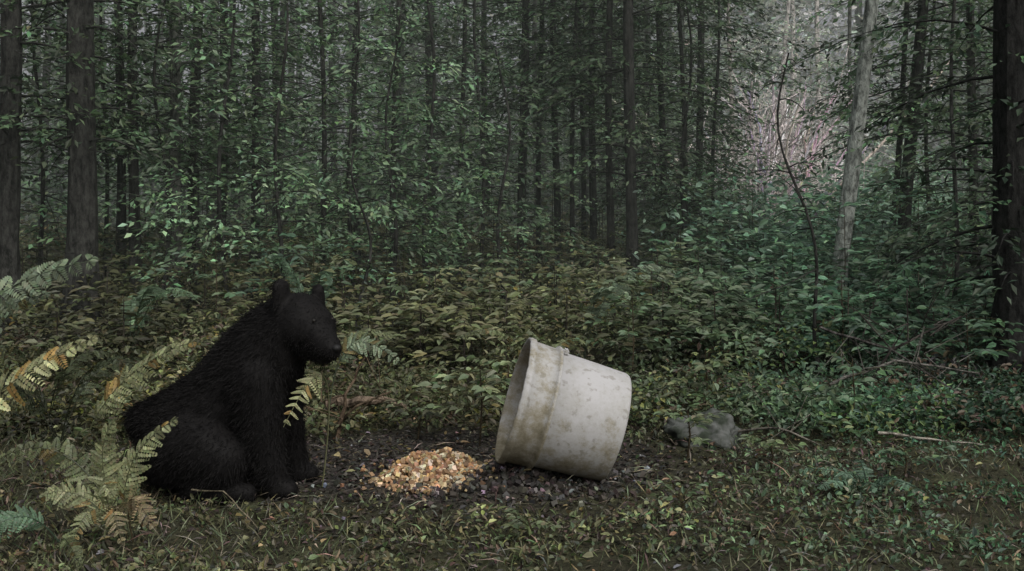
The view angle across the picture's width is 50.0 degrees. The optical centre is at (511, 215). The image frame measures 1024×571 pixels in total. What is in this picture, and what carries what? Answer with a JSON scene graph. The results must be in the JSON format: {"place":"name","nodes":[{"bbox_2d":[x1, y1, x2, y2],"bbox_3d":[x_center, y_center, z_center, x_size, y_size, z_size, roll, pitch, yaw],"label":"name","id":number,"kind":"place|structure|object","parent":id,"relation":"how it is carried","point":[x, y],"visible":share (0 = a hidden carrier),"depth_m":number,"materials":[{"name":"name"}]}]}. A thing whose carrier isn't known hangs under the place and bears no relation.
{"place":"outdoors","nodes":[
{"label":"outdoors","id":0,"kind":"place"},
{"bbox_2d":[21,0,991,215],"label":"sky","id":1,"kind":"structure","parent":0,"point":[839,21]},
{"bbox_2d":[0,216,1023,570],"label":"forest ground","id":2,"kind":"structure","parent":0,"point":[748,554],"depth_m":3.78,"materials":[{"name":"plant"}]},
{"bbox_2d":[0,504,82,566],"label":"bracken fern","id":3,"kind":"object","parent":2,"relation":"on","point":[35,519],"visible":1,"depth_m":3.19,"materials":[{"name":"green plant"}]},
{"bbox_2d":[0,253,98,333],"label":"bracken fern","id":4,"kind":"object","parent":2,"relation":"on","point":[31,279],"visible":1,"depth_m":3.57,"materials":[{"name":"green plant"}]},
{"bbox_2d":[0,345,121,427],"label":"bracken fern","id":5,"kind":"object","parent":2,"relation":"on","point":[61,375],"visible":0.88,"depth_m":5.11,"materials":[{"name":"green plant"}]},
{"bbox_2d":[2,356,157,452],"bbox_3d":[-1.864,0.788,4.723,0.816,0.420,0.676,0,0,0],"label":"bracken fern","id":6,"kind":"object","parent":2,"relation":"on","point":[108,362],"visible":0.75,"depth_m":4.57,"materials":[{"name":"green plant"}]},
{"bbox_2d":[21,1,145,232],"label":"conifer tree","id":7,"kind":"object","parent":2,"relation":"on","point":[33,23],"visible":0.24,"depth_m":9.27,"materials":[{"name":"green plant"}]},
{"bbox_2d":[20,0,156,253],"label":"spruce tree","id":8,"kind":"object","parent":2,"relation":"on","point":[47,173],"visible":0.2,"depth_m":17.22,"materials":[{"name":"green plant"}]},
{"bbox_2d":[0,417,177,545],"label":"bracken fern","id":9,"kind":"object","parent":2,"relation":"on","point":[103,500],"visible":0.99,"depth_m":3.34,"materials":[{"name":"green plant"}]},
{"bbox_2d":[19,0,167,317],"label":"maple tree","id":10,"kind":"object","parent":2,"relation":"on","point":[41,230],"visible":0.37,"depth_m":9.16,"materials":[{"name":"green plant"}]},
{"bbox_2d":[0,335,197,486],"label":"bracken fern","id":11,"kind":"object","parent":2,"relation":"on","point":[108,390],"visible":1,"depth_m":3.75,"materials":[{"name":"green plant"}]},
{"bbox_2d":[0,0,203,346],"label":"conifer tree","id":12,"kind":"object","parent":2,"relation":"on","point":[81,86],"visible":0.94,"depth_m":7.94,"materials":[{"name":"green plant"}]},
{"bbox_2d":[0,0,224,344],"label":"conifer tree","id":13,"kind":"object","parent":2,"relation":"on","point":[11,75],"visible":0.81,"depth_m":7.96,"materials":[{"name":"green plant"}]},
{"bbox_2d":[20,2,215,288],"bbox_3d":[-3.911,-1.384,10.491,1.944,4.602,1.946,0,0,31],"label":"maple tree","id":14,"kind":"object","parent":2,"relation":"on","point":[106,222],"visible":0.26,"depth_m":10.47,"materials":[{"name":"green plant"}]},
{"bbox_2d":[22,0,272,307],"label":"conifer tree","id":15,"kind":"object","parent":2,"relation":"on","point":[120,175],"visible":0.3,"depth_m":9.44,"materials":[{"name":"green plant"}]},
{"bbox_2d":[23,0,275,306],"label":"conifer tree","id":16,"kind":"object","parent":2,"relation":"on","point":[133,168],"visible":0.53,"depth_m":8.98,"materials":[{"name":"green plant"}]},
{"bbox_2d":[21,0,285,303],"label":"maple tree","id":17,"kind":"object","parent":2,"relation":"on","point":[168,240],"visible":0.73,"depth_m":8.75,"materials":[{"name":"green plant"}]},
{"bbox_2d":[120,285,197,369],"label":"bracken fern","id":18,"kind":"object","parent":2,"relation":"on","point":[141,300],"visible":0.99,"depth_m":6.58,"materials":[{"name":"green plant"}]},
{"bbox_2d":[59,0,355,312],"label":"conifer tree","id":19,"kind":"object","parent":2,"relation":"on","point":[193,110],"visible":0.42,"depth_m":9.76,"materials":[{"name":"green plant"}]},
{"bbox_2d":[104,0,329,324],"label":"maple tree","id":20,"kind":"object","parent":2,"relation":"on","point":[221,130],"visible":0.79,"depth_m":8.32,"materials":[{"name":"green plant"}]},
{"bbox_2d":[97,0,340,246],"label":"spruce tree","id":21,"kind":"object","parent":2,"relation":"on","point":[208,188],"visible":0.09,"depth_m":16.46,"materials":[{"name":"green plant"}]},
{"bbox_2d":[125,0,314,263],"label":"spruce tree","id":22,"kind":"object","parent":2,"relation":"on","point":[239,171],"visible":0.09,"depth_m":16.97,"materials":[{"name":"green plant"}]},
{"bbox_2d":[109,0,335,301],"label":"conifer tree","id":23,"kind":"object","parent":2,"relation":"on","point":[223,202],"visible":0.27,"depth_m":10.98,"materials":[{"name":"green plant"}]},
{"bbox_2d":[94,0,355,325],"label":"conifer tree","id":24,"kind":"object","parent":2,"relation":"on","point":[173,112],"visible":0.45,"depth_m":9.13,"materials":[{"name":"green plant"}]},
{"bbox_2d":[121,277,342,505],"bbox_3d":[-1.023,0.627,4.050,0.854,0.815,0.574,0,0,0],"label":"black bear","id":25,"kind":"object","parent":2,"relation":"on","point":[226,400],"visible":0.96,"depth_m":3.89},
{"bbox_2d":[165,227,306,304],"bbox_3d":[-1.919,0.518,7.542,1.001,0.866,0.624,0,0,37],"label":"leafy seedling","id":26,"kind":"object","parent":2,"relation":"on","point":[237,284],"visible":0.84,"depth_m":7.43,"materials":[{"name":"green plant"}]},
{"bbox_2d":[123,0,391,301],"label":"conifer tree","id":27,"kind":"object","parent":2,"relation":"on","point":[255,191],"visible":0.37,"depth_m":10.47,"materials":[{"name":"green plant"}]},
{"bbox_2d":[181,0,374,277],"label":"conifer tree","id":28,"kind":"object","parent":2,"relation":"on","point":[276,87],"visible":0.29,"depth_m":12.97,"materials":[{"name":"green plant"}]},
{"bbox_2d":[168,0,391,252],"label":"spruce tree","id":29,"kind":"object","parent":2,"relation":"on","point":[290,71],"visible":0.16,"depth_m":18.39,"materials":[{"name":"green plant"}]},
{"bbox_2d":[138,0,430,298],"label":"maple tree","id":30,"kind":"object","parent":2,"relation":"on","point":[278,226],"visible":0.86,"depth_m":8.20,"materials":[{"name":"green plant"}]},
{"bbox_2d":[181,1,390,239],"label":"spruce tree","id":31,"kind":"object","parent":2,"relation":"on","point":[316,135],"visible":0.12,"depth_m":18.12,"materials":[{"name":"green plant"}]},
{"bbox_2d":[246,254,336,304],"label":"bracken fern","id":32,"kind":"object","parent":2,"relation":"on","point":[323,278],"visible":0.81,"depth_m":7.04,"materials":[{"name":"green plant"}]},
{"bbox_2d":[283,369,329,486],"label":"bracken fern","id":33,"kind":"object","parent":2,"relation":"on","point":[307,380],"visible":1,"depth_m":3.91,"materials":[{"name":"green plant"}]},
{"bbox_2d":[243,228,373,293],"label":"leafy seedling","id":34,"kind":"object","parent":2,"relation":"on","point":[292,235],"visible":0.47,"depth_m":8.00,"materials":[{"name":"green plant"}]},
{"bbox_2d":[203,0,463,294],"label":"maple tree","id":35,"kind":"object","parent":2,"relation":"on","point":[354,130],"visible":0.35,"depth_m":12.00,"materials":[{"name":"green plant"}]},
{"bbox_2d":[193,0,480,288],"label":"maple tree","id":36,"kind":"object","parent":2,"relation":"on","point":[324,74],"visible":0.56,"depth_m":9.54,"materials":[{"name":"green plant"}]},
{"bbox_2d":[264,0,412,236],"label":"spruce tree","id":37,"kind":"object","parent":2,"relation":"on","point":[335,119],"visible":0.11,"depth_m":21.64,"materials":[{"name":"green plant"}]},
{"bbox_2d":[270,0,426,228],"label":"spruce tree","id":38,"kind":"object","parent":2,"relation":"on","point":[349,26],"visible":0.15,"depth_m":22.42,"materials":[{"name":"green plant"}]},
{"bbox_2d":[221,0,496,325],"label":"maple tree","id":39,"kind":"object","parent":2,"relation":"on","point":[348,184],"visible":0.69,"depth_m":9.19,"materials":[{"name":"green plant"}]},
{"bbox_2d":[327,330,399,426],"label":"bracken fern","id":40,"kind":"object","parent":2,"relation":"on","point":[356,349],"visible":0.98,"depth_m":4.67,"materials":[{"name":"green plant"}]},
{"bbox_2d":[315,146,431,360],"bbox_3d":[-0.942,0.288,7.489,0.686,1.505,0.781,0,0,7],"label":"sapling tree","id":41,"kind":"object","parent":2,"relation":"on","point":[367,269],"visible":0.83,"depth_m":7.41,"materials":[{"name":"green plant"}]},
{"bbox_2d":[268,0,504,305],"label":"conifer tree","id":42,"kind":"object","parent":2,"relation":"on","point":[398,64],"visible":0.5,"depth_m":10.44,"materials":[{"name":"green plant"}]},
{"bbox_2d":[293,15,490,329],"bbox_3d":[-0.968,-0.298,8.957,1.614,2.612,2.144,0,0,0],"label":"maple tree","id":43,"kind":"object","parent":2,"relation":"on","point":[394,253],"visible":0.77,"depth_m":8.77,"materials":[{"name":"green plant"}]},
{"bbox_2d":[312,0,503,246],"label":"spruce tree","id":44,"kind":"object","parent":2,"relation":"on","point":[398,141],"visible":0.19,"depth_m":20.24,"materials":[{"name":"green plant"}]},
{"bbox_2d":[326,0,513,277],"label":"conifer tree","id":45,"kind":"object","parent":2,"relation":"on","point":[427,53],"visible":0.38,"depth_m":13.95,"materials":[{"name":"green plant"}]},
{"bbox_2d":[340,447,504,501],"bbox_3d":[-0.308,0.954,4.161,0.683,0.127,0.659,0,0,-23],"label":"corn pile","id":46,"kind":"object","parent":2,"relation":"on","point":[443,465],"visible":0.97,"depth_m":4.10,"materials":[{"name":"food"}]},
{"bbox_2d":[341,0,519,218],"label":"spruce tree","id":47,"kind":"object","parent":2,"relation":"on","point":[415,54],"visible":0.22,"depth_m":19.35,"materials":[{"name":"green plant"}]},
{"bbox_2d":[328,0,551,317],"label":"maple tree","id":48,"kind":"object","parent":2,"relation":"on","point":[431,142],"visible":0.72,"depth_m":9.41,"materials":[{"name":"green plant"}]},
{"bbox_2d":[417,359,517,445],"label":"leafy seedling","id":49,"kind":"object","parent":2,"relation":"on","point":[489,389],"visible":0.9,"depth_m":4.75,"materials":[{"name":"green plant"}]},
{"bbox_2d":[371,0,576,298],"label":"conifer tree","id":50,"kind":"object","parent":2,"relation":"on","point":[491,124],"visible":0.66,"depth_m":10.36,"materials":[{"name":"green plant"}]},
{"bbox_2d":[342,0,617,298],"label":"conifer tree","id":51,"kind":"object","parent":2,"relation":"on","point":[464,67],"visible":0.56,"depth_m":10.94,"materials":[{"name":"green plant"}]},
{"bbox_2d":[374,48,606,311],"bbox_3d":[-0.073,-0.177,9.017,1.804,2.421,1.838,0,0,-39],"label":"maple tree","id":52,"kind":"object","parent":2,"relation":"on","point":[498,202],"visible":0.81,"depth_m":8.96,"materials":[{"name":"green plant"}]},
{"bbox_2d":[399,0,587,267],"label":"conifer tree","id":53,"kind":"object","parent":2,"relation":"on","point":[484,89],"visible":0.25,"depth_m":14.95,"materials":[{"name":"green plant"}]},
{"bbox_2d":[296,451,706,519],"bbox_3d":[-0.026,0.957,4.125,1.568,0.118,1.052,0,0,0],"label":"soil patch","id":54,"kind":"object","parent":2,"relation":"on","point":[563,483],"visible":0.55,"depth_m":3.96,"materials":[{"name":"soil"}]},
{"bbox_2d":[20,0,992,231],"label":"distant trees","id":55,"kind":"object","parent":2,"relation":"on","point":[856,8],"visible":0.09,"depth_m":33.68,"materials":[{"name":"green plant"}]},
{"bbox_2d":[0,175,1016,372],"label":"shrub thicket","id":56,"kind":"object","parent":2,"relation":"on","point":[676,311],"visible":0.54,"depth_m":7.36,"materials":[{"name":"green plant"}]},
{"bbox_2d":[0,201,1023,445],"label":"undergrowth plants","id":57,"kind":"object","parent":2,"relation":"on","point":[994,405],"visible":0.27,"depth_m":6.00,"materials":[{"name":"green plant"}]},
{"bbox_2d":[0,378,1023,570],"bbox_3d":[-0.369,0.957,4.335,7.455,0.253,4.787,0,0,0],"label":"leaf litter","id":58,"kind":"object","parent":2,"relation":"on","point":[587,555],"visible":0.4,"depth_m":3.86,"materials":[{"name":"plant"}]},
{"bbox_2d":[0,367,1023,570],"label":"ground cover plants","id":59,"kind":"object","parent":2,"relation":"on","point":[330,563],"visible":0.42,"depth_m":3.48,"materials":[{"name":"green plant"}]},
{"bbox_2d":[454,249,570,315],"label":"leafy seedling","id":60,"kind":"object","parent":2,"relation":"on","point":[527,283],"visible":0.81,"depth_m":7.91,"materials":[{"name":"green plant"}]},
{"bbox_2d":[384,0,654,294],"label":"conifer tree","id":61,"kind":"object","parent":2,"relation":"on","point":[525,131],"visible":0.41,"depth_m":11.45,"materials":[{"name":"green plant"}]},
{"bbox_2d":[422,0,639,239],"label":"spruce tree","id":62,"kind":"object","parent":2,"relation":"on","point":[548,149],"visible":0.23,"depth_m":20.18,"materials":[{"name":"green plant"}]},
{"bbox_2d":[426,0,642,286],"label":"conifer tree","id":63,"kind":"object","parent":2,"relation":"on","point":[557,205],"visible":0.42,"depth_m":11.95,"materials":[{"name":"green plant"}]},
{"bbox_2d":[443,0,652,287],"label":"conifer tree","id":64,"kind":"object","parent":2,"relation":"on","point":[538,190],"visible":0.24,"depth_m":12.47,"materials":[{"name":"green plant"}]},
{"bbox_2d":[495,338,631,480],"bbox_3d":[0.193,0.737,4.100,0.405,0.477,0.478,16,-1,-4],"label":"plastic bucket","id":65,"kind":"object","parent":2,"relation":"on","point":[564,411],"visible":0.99,"depth_m":3.92,"materials":[{"name":"plastic"}]},
{"bbox_2d":[429,0,705,288],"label":"conifer tree","id":66,"kind":"object","parent":2,"relation":"on","point":[574,61],"visible":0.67,"depth_m":10.95,"materials":[{"name":"green plant"}]},
{"bbox_2d":[501,0,672,236],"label":"spruce tree","id":67,"kind":"object","parent":2,"relation":"on","point":[587,143],"visible":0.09,"depth_m":21.28,"materials":[{"name":"green plant"}]},
{"bbox_2d":[488,0,702,263],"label":"conifer tree","id":68,"kind":"object","parent":2,"relation":"on","point":[583,186],"visible":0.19,"depth_m":12.95,"materials":[{"name":"green plant"}]},
{"bbox_2d":[483,0,725,291],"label":"conifer tree","id":69,"kind":"object","parent":2,"relation":"on","point":[593,217],"visible":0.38,"depth_m":11.79,"materials":[{"name":"green plant"}]},
{"bbox_2d":[487,0,767,306],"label":"conifer tree","id":70,"kind":"object","parent":2,"relation":"on","point":[608,150],"visible":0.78,"depth_m":10.48,"materials":[{"name":"green plant"}]},
{"bbox_2d":[492,0,775,316],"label":"conifer tree","id":71,"kind":"object","parent":2,"relation":"on","point":[630,117],"visible":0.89,"depth_m":9.99,"materials":[{"name":"green plant"}]},
{"bbox_2d":[583,265,686,358],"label":"bracken fern","id":72,"kind":"object","parent":2,"relation":"on","point":[616,288],"visible":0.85,"depth_m":7.01,"materials":[{"name":"green plant"}]},
{"bbox_2d":[572,288,698,380],"bbox_3d":[0.695,0.711,6.498,0.672,0.528,0.697,0,0,-37],"label":"leafy seedling","id":73,"kind":"object","parent":2,"relation":"on","point":[620,301],"visible":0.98,"depth_m":6.42,"materials":[{"name":"green plant"}]},
{"bbox_2d":[569,0,735,236],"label":"spruce tree","id":74,"kind":"object","parent":2,"relation":"on","point":[624,207],"visible":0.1,"depth_m":20.96,"materials":[{"name":"green plant"}]},
{"bbox_2d":[541,0,769,288],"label":"conifer tree","id":75,"kind":"object","parent":2,"relation":"on","point":[661,108],"visible":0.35,"depth_m":11.98,"materials":[{"name":"green plant"}]},
{"bbox_2d":[585,0,777,286],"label":"conifer tree","id":76,"kind":"object","parent":2,"relation":"on","point":[721,121],"visible":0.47,"depth_m":10.90,"materials":[{"name":"green plant"}]},
{"bbox_2d":[597,0,771,269],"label":"conifer tree","id":77,"kind":"object","parent":2,"relation":"on","point":[717,28],"visible":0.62,"depth_m":10.46,"materials":[{"name":"green plant"}]},
{"bbox_2d":[653,409,728,457],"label":"leafy seedling","id":78,"kind":"object","parent":2,"relation":"on","point":[697,418],"visible":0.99,"depth_m":4.50,"materials":[{"name":"green plant"}]},
{"bbox_2d":[663,408,741,448],"bbox_3d":[0.841,0.972,4.847,0.324,0.238,0.280,0,0,26],"label":"rock","id":79,"kind":"object","parent":2,"relation":"on","point":[722,430],"visible":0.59,"depth_m":4.77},
{"bbox_2d":[595,0,811,251],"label":"conifer tree","id":80,"kind":"object","parent":2,"relation":"on","point":[699,144],"visible":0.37,"depth_m":13.00,"materials":[{"name":"green plant"}]},
{"bbox_2d":[642,0,821,268],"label":"conifer tree","id":81,"kind":"object","parent":2,"relation":"on","point":[714,113],"visible":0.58,"depth_m":11.46,"materials":[{"name":"green plant"}]},
{"bbox_2d":[667,0,801,167],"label":"conifer tree","id":82,"kind":"object","parent":2,"relation":"on","point":[729,46],"visible":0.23,"depth_m":19.01,"materials":[{"name":"green plant"}]},
{"bbox_2d":[684,193,823,260],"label":"leafy seedling","id":83,"kind":"object","parent":2,"relation":"on","point":[719,209],"visible":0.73,"depth_m":9.60,"materials":[{"name":"green plant"}]},
{"bbox_2d":[612,40,949,235],"bbox_3d":[3.395,-0.625,15.507,4.472,3.928,6.815,0,0,0],"label":"dead brush","id":84,"kind":"object","parent":2,"relation":"on","point":[791,155],"visible":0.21,"depth_m":14.07,"materials":[{"name":"grey plant"}]},
{"bbox_2d":[732,53,839,374],"bbox_3d":[1.564,0.026,6.587,0.611,2.007,0.860,0,0,45],"label":"sapling tree","id":85,"kind":"object","parent":2,"relation":"on","point":[816,269],"visible":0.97,"depth_m":6.59,"materials":[{"name":"green plant"}]},
{"bbox_2d":[718,0,856,158],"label":"birch tree","id":86,"kind":"object","parent":2,"relation":"on","point":[785,28],"visible":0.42,"depth_m":17.02,"materials":[{"name":"green plant"}]},
{"bbox_2d":[734,0,844,166],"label":"birch tree","id":87,"kind":"object","parent":2,"relation":"on","point":[793,24],"visible":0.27,"depth_m":19.99,"materials":[{"name":"green plant"}]},
{"bbox_2d":[599,140,989,325],"bbox_3d":[4.686,-0.290,15.806,6.455,2.501,17.237,0,0,12],"label":"brush thicket","id":88,"kind":"object","parent":2,"relation":"on","point":[765,206],"visible":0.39,"depth_m":10.12,"materials":[{"name":"green plant"}]},
{"bbox_2d":[733,0,871,190],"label":"conifer tree","id":89,"kind":"object","parent":2,"relation":"on","point":[816,9],"visible":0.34,"depth_m":17.98,"materials":[{"name":"green plant"}]},
{"bbox_2d":[789,271,888,373],"bbox_3d":[1.939,0.655,6.531,0.564,0.637,0.711,0,0,0],"label":"leafy seedling","id":90,"kind":"object","parent":2,"relation":"on","point":[828,289],"visible":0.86,"depth_m":6.40,"materials":[{"name":"green plant"}]},
{"bbox_2d":[786,194,908,313],"bbox_3d":[2.603,0.350,8.538,0.918,1.100,1.014,0,0,11],"label":"leafy seedling","id":91,"kind":"object","parent":2,"relation":"on","point":[825,197],"visible":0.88,"depth_m":8.66,"materials":[{"name":"green plant"}]},
{"bbox_2d":[822,0,878,326],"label":"poplar tree","id":92,"kind":"object","parent":2,"relation":"on","point":[850,183],"visible":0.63,"depth_m":8.76,"materials":[{"name":"grey plant"}]},
{"bbox_2d":[802,348,906,433],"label":"leafy seedling","id":93,"kind":"object","parent":2,"relation":"on","point":[845,367],"visible":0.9,"depth_m":5.00,"materials":[{"name":"green plant"}]},
{"bbox_2d":[769,0,948,213],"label":"conifer tree","id":94,"kind":"object","parent":2,"relation":"on","point":[850,17],"visible":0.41,"depth_m":15.98,"materials":[{"name":"green plant"}]},
{"bbox_2d":[753,0,992,293],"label":"conifer tree","id":95,"kind":"object","parent":2,"relation":"on","point":[916,68],"visible":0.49,"depth_m":9.54,"materials":[{"name":"green plant"}]},
{"bbox_2d":[781,0,992,264],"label":"conifer tree","id":96,"kind":"object","parent":2,"relation":"on","point":[903,69],"visible":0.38,"depth_m":10.46,"materials":[{"name":"green plant"}]},
{"bbox_2d":[815,326,979,391],"bbox_3d":[1.863,0.778,5.301,0.969,0.481,0.177,0,0,-24],"label":"fallen branch","id":97,"kind":"object","parent":2,"relation":"on","point":[844,377],"visible":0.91,"depth_m":5.30,"materials":[{"name":"wood"}]},
{"bbox_2d":[814,0,992,263],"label":"conifer tree","id":98,"kind":"object","parent":2,"relation":"on","point":[925,138],"visible":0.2,"depth_m":10.17,"materials":[{"name":"green plant"}]},
{"bbox_2d":[817,0,992,332],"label":"conifer tree","id":99,"kind":"object","parent":2,"relation":"on","point":[955,226],"visible":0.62,"depth_m":8.39,"materials":[{"name":"green plant"}]},
{"bbox_2d":[832,251,981,393],"bbox_3d":[2.074,0.563,5.519,0.837,0.770,0.575,0,0,0],"label":"fallen branch","id":100,"kind":"object","parent":2,"relation":"on","point":[911,339],"visible":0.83,"depth_m":5.51,"materials":[{"name":"wood"}]},
{"bbox_2d":[840,0,992,314],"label":"conifer tree","id":101,"kind":"object","parent":2,"relation":"on","point":[970,90],"visible":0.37,"depth_m":9.17,"materials":[{"name":"green plant"}]},
{"bbox_2d":[878,443,958,479],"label":"leafy seedling","id":102,"kind":"object","parent":2,"relation":"on","point":[901,454],"visible":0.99,"depth_m":4.17,"materials":[{"name":"green plant"}]},
{"bbox_2d":[854,13,994,297],"bbox_3d":[3.449,-1.046,7.987,2.059,4.001,2.213,0,0,-24],"label":"conifer tree","id":103,"kind":"object","parent":2,"relation":"on","point":[947,190],"visible":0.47,"depth_m":8.07,"materials":[{"name":"green plant"}]},
{"bbox_2d":[863,0,992,230],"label":"conifer tree","id":104,"kind":"object","parent":2,"relation":"on","point":[924,125],"visible":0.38,"depth_m":8.87,"materials":[{"name":"green plant"}]},
{"bbox_2d":[841,0,1023,378],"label":"conifer tree","id":105,"kind":"object","parent":2,"relation":"on","point":[1005,247],"visible":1,"depth_m":6.52,"materials":[{"name":"green plant"}]},
{"bbox_2d":[915,305,1023,386],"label":"leafy seedling","id":106,"kind":"object","parent":2,"relation":"on","point":[980,352],"visible":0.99,"depth_m":5.71,"materials":[{"name":"green plant"}]},
{"bbox_2d":[799,459,925,493],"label":"bracken fern","id":107,"kind":"object","parent":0,"point":[863,472],"visible":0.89,"depth_m":3.88,"materials":[{"name":"green plant"}]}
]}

